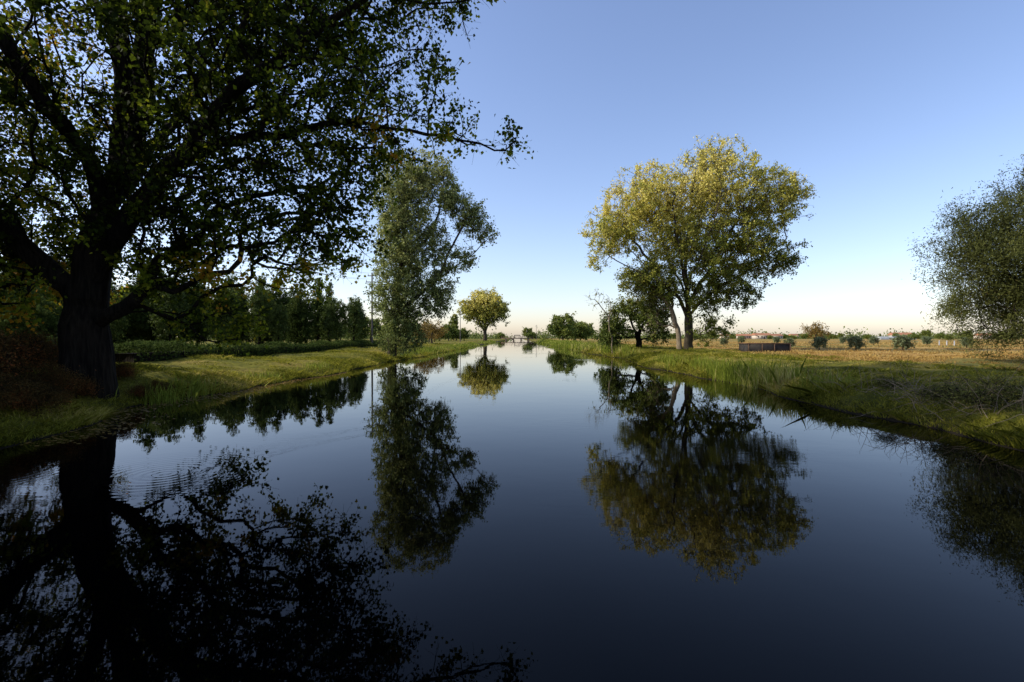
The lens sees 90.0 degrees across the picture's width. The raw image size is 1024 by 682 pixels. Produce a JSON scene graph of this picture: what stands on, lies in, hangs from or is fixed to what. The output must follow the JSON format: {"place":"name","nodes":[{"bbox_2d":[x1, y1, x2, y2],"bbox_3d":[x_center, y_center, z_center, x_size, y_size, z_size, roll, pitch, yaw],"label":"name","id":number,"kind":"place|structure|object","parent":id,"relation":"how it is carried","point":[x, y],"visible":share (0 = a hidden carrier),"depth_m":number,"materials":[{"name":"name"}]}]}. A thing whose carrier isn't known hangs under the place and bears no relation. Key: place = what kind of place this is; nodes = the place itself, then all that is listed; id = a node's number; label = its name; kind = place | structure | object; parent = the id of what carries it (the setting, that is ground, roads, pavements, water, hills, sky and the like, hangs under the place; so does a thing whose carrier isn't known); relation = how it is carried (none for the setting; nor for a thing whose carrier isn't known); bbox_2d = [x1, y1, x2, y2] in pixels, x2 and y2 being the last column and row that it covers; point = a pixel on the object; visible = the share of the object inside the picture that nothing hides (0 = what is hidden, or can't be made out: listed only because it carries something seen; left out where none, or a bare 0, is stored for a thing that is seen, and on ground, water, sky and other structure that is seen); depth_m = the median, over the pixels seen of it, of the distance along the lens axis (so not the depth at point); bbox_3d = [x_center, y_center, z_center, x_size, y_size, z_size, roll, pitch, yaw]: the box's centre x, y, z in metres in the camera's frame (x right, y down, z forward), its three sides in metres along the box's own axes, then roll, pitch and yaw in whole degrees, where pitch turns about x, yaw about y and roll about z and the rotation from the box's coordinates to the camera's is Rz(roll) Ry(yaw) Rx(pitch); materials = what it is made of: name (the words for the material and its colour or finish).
{"place":"outdoors","nodes":[
{"label":"outdoors","id":0,"kind":"place"},
{"bbox_2d":[0,339,1023,681],"bbox_3d":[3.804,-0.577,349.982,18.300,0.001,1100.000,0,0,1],"label":"water","id":1,"kind":"structure","parent":0,"point":[516,511],"depth_m":3.87,"materials":[{"name":"blue liquid"}]},
{"bbox_2d":[21,373,342,445],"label":"floating leaves","id":2,"kind":"object","parent":1,"relation":"on","point":[150,416],"visible":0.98,"depth_m":9.74,"materials":[{"name":"green plant"}]},
{"bbox_2d":[0,338,1023,451],"bbox_3d":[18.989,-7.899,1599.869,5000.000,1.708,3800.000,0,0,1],"label":"ground","id":3,"kind":"structure","parent":0,"point":[246,366],"depth_m":16.05,"materials":[{"name":"green plant"}]},
{"bbox_2d":[0,329,29,381],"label":"wild shrub","id":4,"kind":"object","parent":3,"relation":"on","point":[4,358],"visible":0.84,"depth_m":8.99,"materials":[{"name":"brown plant"}]},
{"bbox_2d":[0,347,37,379],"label":"wild shrub","id":5,"kind":"object","parent":3,"relation":"on","point":[22,366],"visible":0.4,"depth_m":10.23,"materials":[{"name":"brown plant"}]},
{"bbox_2d":[0,365,44,402],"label":"wild shrub","id":6,"kind":"object","parent":3,"relation":"on","point":[10,378],"visible":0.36,"depth_m":8.49,"materials":[{"name":"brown plant"}]},
{"bbox_2d":[0,276,53,303],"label":"round tree","id":7,"kind":"object","parent":3,"relation":"on","point":[32,292],"visible":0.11,"depth_m":30.42,"materials":[{"name":"green plant"}]},
{"bbox_2d":[0,321,58,377],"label":"wild shrub","id":8,"kind":"object","parent":3,"relation":"on","point":[32,357],"visible":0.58,"depth_m":10.95,"materials":[{"name":"brown plant"}]},
{"bbox_2d":[0,292,62,337],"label":"round tree","id":9,"kind":"object","parent":3,"relation":"on","point":[50,320],"visible":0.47,"depth_m":28.83,"materials":[{"name":"green plant"}]},
{"bbox_2d":[4,328,58,371],"bbox_3d":[-11.672,0.283,12.272,2.106,1.497,2.007,0,0,-44],"label":"wild shrub","id":10,"kind":"object","parent":3,"relation":"on","point":[40,341],"visible":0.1,"depth_m":12.50,"materials":[{"name":"brown plant"}]},
{"bbox_2d":[0,376,75,418],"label":"wild shrub","id":11,"kind":"object","parent":3,"relation":"on","point":[21,391],"visible":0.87,"depth_m":8.23,"materials":[{"name":"brown plant"}]},
{"bbox_2d":[3,359,79,388],"bbox_3d":[-9.199,0.757,10.032,1.148,0.816,1.095,0,0,2],"label":"wild shrub","id":12,"kind":"object","parent":3,"relation":"on","point":[44,375],"visible":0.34,"depth_m":10.01,"materials":[{"name":"brown plant"}]},
{"bbox_2d":[27,330,58,367],"bbox_3d":[-12.371,0.385,13.793,1.914,1.361,1.825,0,0,32],"label":"wild shrub","id":13,"kind":"object","parent":3,"relation":"on","point":[52,352],"visible":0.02,"depth_m":13.65,"materials":[{"name":"brown plant"}]},
{"bbox_2d":[18,374,77,407],"bbox_3d":[-8.164,0.910,8.822,0.957,0.680,0.912,0,0,30],"label":"wild shrub","id":14,"kind":"object","parent":3,"relation":"on","point":[65,396],"visible":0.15,"depth_m":8.84,"materials":[{"name":"brown plant"}]},
{"bbox_2d":[34,278,62,336],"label":"round tree","id":15,"kind":"object","parent":3,"relation":"on","point":[60,301],"visible":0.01,"depth_m":34.76,"materials":[{"name":"green plant"}]},
{"bbox_2d":[20,364,90,400],"bbox_3d":[-8.528,0.833,9.568,1.148,0.816,1.095,0,0,-32],"label":"wild shrub","id":16,"kind":"object","parent":3,"relation":"on","point":[63,379],"visible":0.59,"depth_m":9.65,"materials":[{"name":"brown plant"}]},
{"bbox_2d":[56,376,103,400],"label":"wild shrub","id":17,"kind":"object","parent":3,"relation":"on","point":[88,390],"visible":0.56,"depth_m":10.29,"materials":[{"name":"brown plant"}]},
{"bbox_2d":[47,335,188,352],"bbox_3d":[-22.822,0.364,24.778,14.032,1.332,1.339,0,0,1],"label":"hedge","id":18,"kind":"object","parent":3,"relation":"on","point":[127,349],"visible":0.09,"depth_m":24.37,"materials":[{"name":"green plant"}]},
{"bbox_2d":[109,282,136,343],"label":"garden tree","id":19,"kind":"object","parent":3,"relation":"on","point":[114,326],"visible":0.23,"depth_m":34.48,"materials":[{"name":"green plant"}]},
{"bbox_2d":[116,360,141,380],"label":"wild shrub","id":20,"kind":"object","parent":3,"relation":"on","point":[122,370],"visible":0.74,"depth_m":12.25,"materials":[{"name":"brown plant"}]},
{"bbox_2d":[111,282,163,344],"bbox_3d":[-29.572,-1.911,39.406,5.807,5.603,5.847,0,0,11],"label":"round tree","id":21,"kind":"object","parent":3,"relation":"on","point":[138,321],"visible":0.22,"depth_m":38.40,"materials":[{"name":"green plant"}]},
{"bbox_2d":[123,382,158,400],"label":"wild shrub","id":22,"kind":"object","parent":3,"relation":"on","point":[141,391],"visible":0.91,"depth_m":11.55,"materials":[{"name":"green plant"}]},
{"bbox_2d":[131,263,153,340],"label":"garden tree","id":23,"kind":"object","parent":3,"relation":"on","point":[143,333],"visible":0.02,"depth_m":43.76,"materials":[{"name":"green plant"}]},
{"bbox_2d":[148,378,176,390],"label":"wild shrub","id":24,"kind":"object","parent":3,"relation":"on","point":[160,384],"visible":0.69,"depth_m":12.47,"materials":[{"name":"green plant"}]},
{"bbox_2d":[148,277,193,340],"bbox_3d":[-24.842,-2.078,37.228,2.899,6.008,3.115,0,0,-15],"label":"garden tree","id":25,"kind":"object","parent":3,"relation":"on","point":[162,325],"visible":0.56,"depth_m":36.95,"materials":[{"name":"green plant"}]},
{"bbox_2d":[145,289,209,340],"bbox_3d":[-28.081,-2.214,42.327,6.497,6.226,6.452,0,0,44],"label":"round tree","id":26,"kind":"object","parent":3,"relation":"on","point":[199,327],"visible":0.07,"depth_m":41.63,"materials":[{"name":"green plant"}]},
{"bbox_2d":[180,267,211,344],"bbox_3d":[-29.027,-3.022,47.351,3.381,7.856,3.664,0,0,28],"label":"garden tree","id":27,"kind":"object","parent":3,"relation":"on","point":[200,340],"visible":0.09,"depth_m":47.13,"materials":[{"name":"green plant"}]},
{"bbox_2d":[202,299,231,343],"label":"garden tree","id":28,"kind":"object","parent":3,"relation":"on","point":[221,326],"visible":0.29,"depth_m":38.03,"materials":[{"name":"green plant"}]},
{"bbox_2d":[204,288,244,343],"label":"garden tree","id":29,"kind":"object","parent":3,"relation":"on","point":[234,307],"visible":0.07,"depth_m":42.08,"materials":[{"name":"green plant"}]},
{"bbox_2d":[221,273,239,347],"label":"garden tree","id":30,"kind":"object","parent":3,"relation":"on","point":[232,279],"visible":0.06,"depth_m":48.15,"materials":[{"name":"green plant"}]},
{"bbox_2d":[228,282,252,347],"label":"garden tree","id":31,"kind":"object","parent":3,"relation":"on","point":[243,311],"visible":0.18,"depth_m":45.93,"materials":[{"name":"green plant"}]},
{"bbox_2d":[114,339,396,362],"bbox_3d":[-13.843,0.362,39.917,1.402,1.186,44.727,0,0,-1],"label":"hedge","id":32,"kind":"object","parent":3,"relation":"on","point":[188,350],"visible":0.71,"depth_m":22.79,"materials":[{"name":"green plant"}]},
{"bbox_2d":[247,272,270,344],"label":"garden tree","id":33,"kind":"object","parent":3,"relation":"on","point":[263,287],"visible":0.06,"depth_m":47.07,"materials":[{"name":"green plant"}]},
{"bbox_2d":[244,283,278,344],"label":"garden tree","id":34,"kind":"object","parent":3,"relation":"on","point":[255,301],"visible":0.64,"depth_m":40.95,"materials":[{"name":"green plant"}]},
{"bbox_2d":[0,0,537,399],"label":"oak tree","id":35,"kind":"object","parent":3,"relation":"on","point":[78,279],"visible":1,"depth_m":10.53,"materials":[{"name":"green plant"}]},
{"bbox_2d":[264,302,289,341],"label":"garden tree","id":36,"kind":"object","parent":3,"relation":"on","point":[278,329],"visible":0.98,"depth_m":40.94,"materials":[{"name":"green plant"}]},
{"bbox_2d":[262,276,295,341],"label":"garden tree","id":37,"kind":"object","parent":3,"relation":"on","point":[284,300],"visible":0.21,"depth_m":45.97,"materials":[{"name":"green plant"}]},
{"bbox_2d":[285,285,311,343],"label":"garden tree","id":38,"kind":"object","parent":3,"relation":"on","point":[292,292],"visible":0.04,"depth_m":53.02,"materials":[{"name":"green plant"}]},
{"bbox_2d":[283,287,319,343],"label":"garden tree","id":39,"kind":"object","parent":3,"relation":"on","point":[300,321],"visible":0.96,"depth_m":44.83,"materials":[{"name":"green plant"}]},
{"bbox_2d":[309,278,325,339],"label":"cypress tree","id":40,"kind":"object","parent":3,"relation":"on","point":[317,315],"visible":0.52,"depth_m":51.80,"materials":[{"name":"green plant"}]},
{"bbox_2d":[317,282,334,340],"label":"cypress tree","id":41,"kind":"object","parent":3,"relation":"on","point":[323,314],"visible":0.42,"depth_m":49.89,"materials":[{"name":"green plant"}]},
{"bbox_2d":[322,294,353,340],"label":"garden tree","id":42,"kind":"object","parent":3,"relation":"on","point":[337,312],"visible":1,"depth_m":45.92,"materials":[{"name":"green plant"}]},
{"bbox_2d":[341,295,365,340],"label":"garden tree","id":43,"kind":"object","parent":3,"relation":"on","point":[355,315],"visible":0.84,"depth_m":55.86,"materials":[{"name":"green plant"}]},
{"bbox_2d":[345,297,369,340],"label":"garden tree","id":44,"kind":"object","parent":3,"relation":"on","point":[364,330],"visible":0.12,"depth_m":62.08,"materials":[{"name":"green plant"}]},
{"bbox_2d":[366,273,377,341],"bbox_3d":[-13.706,-2.898,50.150,1.200,7.600,0.190,0,0,1],"label":"utility pole","id":45,"kind":"object","parent":3,"relation":"on","point":[371,309],"visible":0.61,"depth_m":50.09,"materials":[{"name":"metal"}]},
{"bbox_2d":[366,317,384,340],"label":"distant tree","id":46,"kind":"object","parent":3,"relation":"on","point":[375,324],"visible":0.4,"depth_m":149.89,"materials":[{"name":"green plant"}]},
{"bbox_2d":[414,323,430,339],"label":"distant tree","id":47,"kind":"object","parent":3,"relation":"on","point":[425,330],"visible":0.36,"depth_m":74.83,"materials":[{"name":"brown plant"}]},
{"bbox_2d":[363,144,500,356],"bbox_3d":[-5.478,-6.046,35.001,9.512,14.653,5.064,0,0,1],"label":"poplar tree","id":48,"kind":"object","parent":3,"relation":"on","point":[401,310],"visible":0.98,"depth_m":34.45,"materials":[{"name":"green plant"}]},
{"bbox_2d":[422,319,448,342],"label":"distant tree","id":49,"kind":"object","parent":3,"relation":"on","point":[437,329],"visible":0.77,"depth_m":87.67,"materials":[{"name":"brown plant"}]},
{"bbox_2d":[430,329,449,340],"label":"distant tree","id":50,"kind":"object","parent":3,"relation":"on","point":[446,336],"visible":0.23,"depth_m":148.56,"materials":[{"name":"green plant"}]},
{"bbox_2d":[442,323,458,340],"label":"distant tree","id":51,"kind":"object","parent":3,"relation":"on","point":[453,332],"visible":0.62,"depth_m":159.71,"materials":[{"name":"green plant"}]},
{"bbox_2d":[448,312,458,339],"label":"distant tree","id":52,"kind":"object","parent":3,"relation":"on","point":[454,319],"visible":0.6,"depth_m":189.64,"materials":[{"name":"green plant"}]},
{"bbox_2d":[450,328,463,340],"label":"distant tree","id":53,"kind":"object","parent":3,"relation":"on","point":[458,336],"visible":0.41,"depth_m":164.78,"materials":[{"name":"green plant"}]},
{"bbox_2d":[458,311,462,341],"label":"utility pole","id":54,"kind":"object","parent":3,"relation":"on","point":[460,314],"visible":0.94,"depth_m":120.09,"materials":[{"name":"metal"}]},
{"bbox_2d":[459,327,471,340],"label":"distant tree","id":55,"kind":"object","parent":3,"relation":"on","point":[466,334],"visible":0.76,"depth_m":169.09,"materials":[{"name":"green plant"}]},
{"bbox_2d":[457,287,510,340],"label":"poplar tree","id":56,"kind":"object","parent":3,"relation":"on","point":[483,310],"visible":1,"depth_m":148.20,"materials":[{"name":"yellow plant"}]},
{"bbox_2d":[115,339,864,405],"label":"reeds","id":57,"kind":"object","parent":3,"relation":"on","point":[750,372],"visible":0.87,"depth_m":16.56,"materials":[{"name":"green plant"}]},
{"bbox_2d":[497,332,504,338],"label":"distant tree","id":58,"kind":"object","parent":3,"relation":"on","point":[501,335],"visible":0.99,"depth_m":377.56,"materials":[{"name":"green plant"}]},
{"bbox_2d":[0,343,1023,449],"bbox_3d":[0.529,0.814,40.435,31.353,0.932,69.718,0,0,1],"label":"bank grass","id":59,"kind":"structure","parent":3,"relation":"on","point":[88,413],"depth_m":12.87,"materials":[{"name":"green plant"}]},
{"bbox_2d":[501,335,533,340],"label":"sluice bridge","id":60,"kind":"structure","parent":3,"relation":"on","point":[517,338],"depth_m":298.54,"materials":[{"name":"grey concrete"}]},
{"bbox_2d":[521,326,531,339],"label":"distant tree","id":61,"kind":"object","parent":3,"relation":"on","point":[529,330],"visible":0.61,"depth_m":328.84,"materials":[{"name":"green plant"}]},
{"bbox_2d":[525,332,538,338],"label":"distant tree","id":62,"kind":"object","parent":3,"relation":"on","point":[531,335],"visible":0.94,"depth_m":318.38,"materials":[{"name":"green plant"}]},
{"bbox_2d":[546,311,578,339],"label":"distant tree","id":63,"kind":"object","parent":3,"relation":"on","point":[558,326],"visible":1,"depth_m":126.71,"materials":[{"name":"green plant"}]},
{"bbox_2d":[554,322,595,340],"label":"distant tree","id":64,"kind":"object","parent":3,"relation":"on","point":[582,332],"visible":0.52,"depth_m":132.91,"materials":[{"name":"green plant"}]},
{"bbox_2d":[583,322,595,335],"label":"distant tree","id":65,"kind":"object","parent":3,"relation":"on","point":[589,325],"visible":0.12,"depth_m":199.10,"materials":[{"name":"green plant"}]},
{"bbox_2d":[584,289,614,352],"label":"bare tree","id":66,"kind":"object","parent":3,"relation":"on","point":[607,313],"visible":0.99,"depth_m":40.88,"materials":[{"name":"brown plant"}]},
{"bbox_2d":[209,326,1021,338],"bbox_3d":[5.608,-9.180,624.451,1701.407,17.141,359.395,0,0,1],"label":"distant woodland","id":67,"kind":"object","parent":3,"relation":"on","point":[476,335],"visible":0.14,"depth_m":496.35,"materials":[{"name":"green plant"}]},
{"bbox_2d":[592,294,679,348],"bbox_3d":[10.209,-1.598,41.952,7.319,4.872,4.279,0,0,1],"label":"broadleaf tree","id":68,"kind":"object","parent":3,"relation":"on","point":[630,310],"visible":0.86,"depth_m":41.33,"materials":[{"name":"green plant"}]},
{"bbox_2d":[614,261,681,349],"bbox_3d":[10.740,-2.776,39.947,5.178,7.472,3.824,0,0,-19],"label":"poplar tree","id":69,"kind":"object","parent":3,"relation":"on","point":[653,316],"visible":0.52,"depth_m":39.64,"materials":[{"name":"green plant"}]},
{"bbox_2d":[577,132,816,348],"bbox_3d":[13.938,-7.163,38.708,17.963,16.334,10.599,0,0,1],"label":"poplar tree","id":70,"kind":"object","parent":3,"relation":"on","point":[701,196],"visible":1,"depth_m":37.36,"materials":[{"name":"green plant"}]},
{"bbox_2d":[719,337,728,345],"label":"olive bush","id":71,"kind":"object","parent":3,"relation":"on","point":[723,341],"visible":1,"depth_m":59.58,"materials":[{"name":"green plant"}]},
{"bbox_2d":[737,336,745,342],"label":"olive bush","id":72,"kind":"object","parent":3,"relation":"on","point":[741,339],"visible":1,"depth_m":84.34,"materials":[{"name":"green plant"}]},
{"bbox_2d":[736,334,750,338],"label":"farmhouse","id":73,"kind":"object","parent":3,"relation":"on","point":[747,336],"visible":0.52,"depth_m":444.86,"materials":[{"name":"paint"}]},
{"bbox_2d":[751,333,770,338],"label":"farmhouse","id":74,"kind":"object","parent":3,"relation":"on","point":[758,335],"visible":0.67,"depth_m":414.52,"materials":[{"name":"paint"}]},
{"bbox_2d":[738,343,790,351],"bbox_3d":[16.396,0.485,33.308,2.746,0.718,1.491,0,0,1],"label":"water tank","id":75,"kind":"object","parent":3,"relation":"on","point":[757,347],"visible":0.73,"depth_m":32.61,"materials":[{"name":"metal"}]},
{"bbox_2d":[772,336,780,342],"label":"olive bush","id":76,"kind":"object","parent":3,"relation":"on","point":[776,339],"visible":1,"depth_m":79.30,"materials":[{"name":"green plant"}]},
{"bbox_2d":[771,334,782,338],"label":"farmhouse","id":77,"kind":"object","parent":3,"relation":"on","point":[778,335],"visible":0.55,"depth_m":434.47,"materials":[{"name":"paint"}]},
{"bbox_2d":[783,337,796,346],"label":"olive bush","id":78,"kind":"object","parent":3,"relation":"on","point":[790,340],"visible":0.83,"depth_m":45.50,"materials":[{"name":"green plant"}]},
{"bbox_2d":[581,341,1023,370],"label":"dry field grass","id":79,"kind":"structure","parent":3,"relation":"on","point":[917,357],"depth_m":29.01,"materials":[{"name":"beige plant"}]},
{"bbox_2d":[799,334,809,338],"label":"distant tree","id":80,"kind":"object","parent":3,"relation":"on","point":[803,336],"visible":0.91,"depth_m":455.95,"materials":[{"name":"green plant"}]},
{"bbox_2d":[799,322,830,338],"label":"distant tree","id":81,"kind":"object","parent":3,"relation":"on","point":[816,330],"visible":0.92,"depth_m":83.97,"materials":[{"name":"orange plant"}]},
{"bbox_2d":[808,335,829,349],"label":"olive bush","id":82,"kind":"object","parent":3,"relation":"on","point":[819,341],"visible":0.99,"depth_m":37.58,"materials":[{"name":"green plant"}]},
{"bbox_2d":[826,334,836,338],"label":"distant tree","id":83,"kind":"object","parent":3,"relation":"on","point":[831,336],"visible":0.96,"depth_m":396.20,"materials":[{"name":"green plant"}]},
{"bbox_2d":[838,337,846,343],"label":"olive bush","id":84,"kind":"object","parent":3,"relation":"on","point":[842,340],"visible":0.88,"depth_m":74.18,"materials":[{"name":"green plant"}]},
{"bbox_2d":[844,335,866,349],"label":"olive bush","id":85,"kind":"object","parent":3,"relation":"on","point":[857,342],"visible":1,"depth_m":36.51,"materials":[{"name":"green plant"}]},
{"bbox_2d":[868,336,879,344],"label":"olive bush","id":86,"kind":"object","parent":3,"relation":"on","point":[872,340],"visible":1,"depth_m":64.35,"materials":[{"name":"green plant"}]},
{"bbox_2d":[876,336,896,339],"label":"greenhouse","id":87,"kind":"object","parent":3,"relation":"on","point":[884,337],"visible":0.37,"depth_m":294.05,"materials":[{"name":"white"}]},
{"bbox_2d":[870,373,916,390],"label":"wild shrub","id":88,"kind":"object","parent":3,"relation":"on","point":[883,381],"visible":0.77,"depth_m":10.53,"materials":[{"name":"green plant"}]},
{"bbox_2d":[888,333,911,335],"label":"farmhouse","id":89,"kind":"object","parent":3,"relation":"on","point":[889,334],"visible":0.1,"depth_m":374.66,"materials":[{"name":"paint"}]},
{"bbox_2d":[889,334,917,349],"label":"olive bush","id":90,"kind":"object","parent":3,"relation":"on","point":[903,341],"visible":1,"depth_m":33.48,"materials":[{"name":"green plant"}]},
{"bbox_2d":[807,360,1023,428],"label":"dry twigs","id":91,"kind":"object","parent":3,"relation":"on","point":[981,405],"visible":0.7,"depth_m":9.36,"materials":[{"name":"brown plant"}]},
{"bbox_2d":[919,329,931,337],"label":"distant tree","id":92,"kind":"object","parent":3,"relation":"on","point":[926,333],"visible":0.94,"depth_m":326.23,"materials":[{"name":"green plant"}]},
{"bbox_2d":[920,336,933,344],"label":"olive bush","id":93,"kind":"object","parent":3,"relation":"on","point":[926,340],"visible":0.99,"depth_m":61.22,"materials":[{"name":"green plant"}]},
{"bbox_2d":[907,378,965,402],"bbox_3d":[7.728,0.954,9.217,1.204,0.554,0.838,0,0,-15],"label":"wild shrub","id":94,"kind":"object","parent":3,"relation":"on","point":[929,392],"visible":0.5,"depth_m":9.25,"materials":[{"name":"green plant"}]},
{"bbox_2d":[933,332,945,338],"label":"distant tree","id":95,"kind":"object","parent":3,"relation":"on","point":[939,335],"visible":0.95,"depth_m":394.72,"materials":[{"name":"green plant"}]},
{"bbox_2d":[943,334,953,339],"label":"distant tree","id":96,"kind":"object","parent":3,"relation":"on","point":[948,337],"visible":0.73,"depth_m":187.12,"materials":[{"name":"green plant"}]},
{"bbox_2d":[905,154,1023,358],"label":"willow tree","id":97,"kind":"object","parent":3,"relation":"on","point":[990,250],"visible":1,"depth_m":17.71,"materials":[{"name":"green plant"}]},
{"bbox_2d":[959,337,973,347],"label":"olive bush","id":98,"kind":"object","parent":3,"relation":"on","point":[966,344],"visible":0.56,"depth_m":47.41,"materials":[{"name":"green plant"}]},
{"bbox_2d":[910,367,1023,416],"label":"wild shrub","id":99,"kind":"object","parent":3,"relation":"on","point":[1006,392],"visible":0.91,"depth_m":8.30,"materials":[{"name":"green plant"}]},
{"bbox_2d":[1009,352,1023,364],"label":"wild shrub","id":100,"kind":"object","parent":3,"relation":"on","point":[1019,359],"visible":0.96,"depth_m":16.94,"materials":[{"name":"green plant"}]},
{"bbox_2d":[0,0,1023,337],"label":"sky","id":101,"kind":"structure","parent":0,"point":[886,106],"materials":[{"name":"blue"}]}
]}

